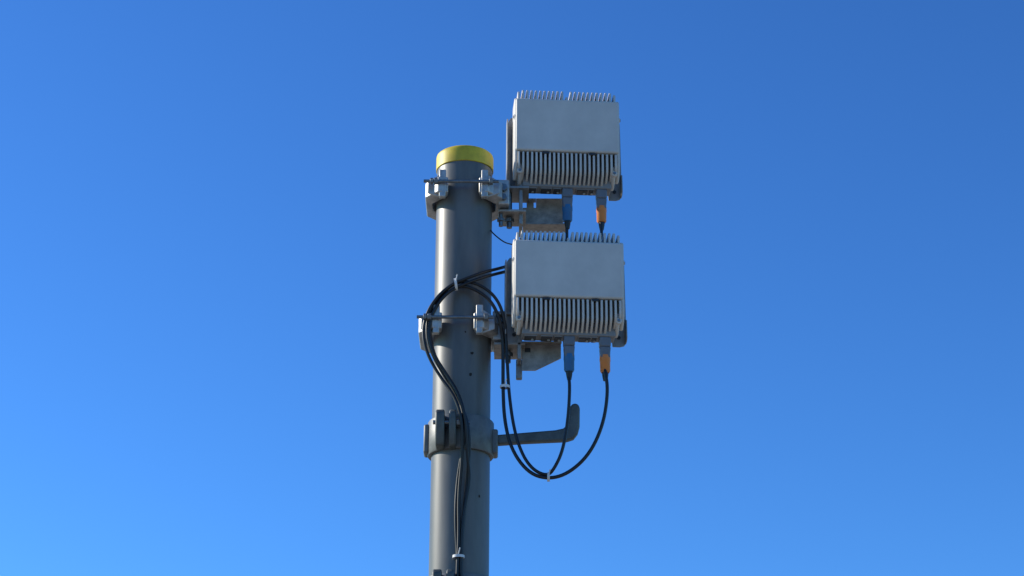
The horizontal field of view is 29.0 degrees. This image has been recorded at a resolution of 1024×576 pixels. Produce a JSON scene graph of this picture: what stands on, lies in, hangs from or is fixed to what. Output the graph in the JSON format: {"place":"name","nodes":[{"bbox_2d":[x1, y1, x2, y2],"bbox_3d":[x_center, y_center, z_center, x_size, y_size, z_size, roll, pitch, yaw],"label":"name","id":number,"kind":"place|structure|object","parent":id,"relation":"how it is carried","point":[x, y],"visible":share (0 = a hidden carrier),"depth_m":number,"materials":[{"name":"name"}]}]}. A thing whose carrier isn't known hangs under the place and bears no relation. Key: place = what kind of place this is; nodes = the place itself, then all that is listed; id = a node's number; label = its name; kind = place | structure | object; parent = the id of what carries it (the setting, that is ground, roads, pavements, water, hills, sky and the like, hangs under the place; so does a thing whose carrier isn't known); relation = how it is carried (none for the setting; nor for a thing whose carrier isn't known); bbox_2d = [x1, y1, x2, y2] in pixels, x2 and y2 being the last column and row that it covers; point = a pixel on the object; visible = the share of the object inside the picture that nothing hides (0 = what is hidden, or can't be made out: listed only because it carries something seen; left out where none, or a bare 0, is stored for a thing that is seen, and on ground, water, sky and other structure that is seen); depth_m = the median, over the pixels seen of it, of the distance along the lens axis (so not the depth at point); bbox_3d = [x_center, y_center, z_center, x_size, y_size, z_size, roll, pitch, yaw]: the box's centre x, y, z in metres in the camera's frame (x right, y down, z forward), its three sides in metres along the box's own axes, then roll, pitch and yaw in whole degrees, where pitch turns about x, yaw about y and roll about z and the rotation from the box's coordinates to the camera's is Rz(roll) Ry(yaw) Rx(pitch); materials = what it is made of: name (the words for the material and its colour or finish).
{"place":"outdoors","nodes":[
{"label":"outdoors","id":0,"kind":"place"},
{"bbox_2d":[0,0,1023,575],"label":"sky","id":1,"kind":"structure","parent":0,"point":[218,236],"materials":[{"name":"blue"}]},
{"label":"ground","id":2,"kind":"structure","parent":0,"visible":0},
{"bbox_2d":[429,145,493,575],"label":"steel pole","id":3,"kind":"object","parent":2,"relation":"on","point":[463,246],"visible":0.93,"depth_m":6.31,"materials":[{"name":"metal"}]},
{"bbox_2d":[431,569,483,575],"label":"pole step","id":4,"kind":"object","parent":3,"relation":"attached to","point":[438,572],"visible":1,"depth_m":5.97,"materials":[{"name":"paint"}]},
{"bbox_2d":[417,304,561,379],"bbox_3d":[-0.072,0.190,6.389,0.462,0.225,0.284,0,-22,0],"label":"mounting bracket","id":5,"kind":"object","parent":3,"relation":"attached to","point":[531,355],"visible":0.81,"depth_m":6.33,"materials":[{"name":"metal"}]},
{"bbox_2d":[504,230,626,380],"bbox_3d":[0.177,0.062,6.306,0.394,0.488,0.142,2,-22,-4],"label":"radio unit","id":6,"kind":"object","parent":5,"relation":"attached to","point":[569,293],"visible":1,"depth_m":6.27,"materials":[{"name":"paint"}]},
{"bbox_2d":[424,170,564,236],"bbox_3d":[-0.051,-0.276,6.585,0.475,0.165,0.297,0,-22,0],"label":"mounting bracket","id":7,"kind":"object","parent":3,"relation":"attached to","point":[502,196],"visible":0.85,"depth_m":6.58,"materials":[{"name":"metal"}]},
{"bbox_2d":[506,90,622,229],"bbox_3d":[0.181,-0.423,6.653,0.394,0.488,0.142,2,-22,-4],"label":"radio unit","id":8,"kind":"object","parent":7,"relation":"attached to","point":[567,148],"visible":0.97,"depth_m":6.61,"materials":[{"name":"paint"}]},
{"bbox_2d":[423,404,579,460],"bbox_3d":[-0.032,0.447,6.266,0.495,0.180,0.255,0,-22,0],"label":"pole step","id":9,"kind":"object","parent":3,"relation":"attached to","point":[442,431],"visible":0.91,"depth_m":6.22,"materials":[{"name":"paint"}]},
{"bbox_2d":[422,223,608,575],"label":"cable bundle","id":10,"kind":"object","parent":3,"relation":"attached to","point":[451,387],"visible":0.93,"depth_m":6.17,"materials":[{"name":"rubber"}]}
]}

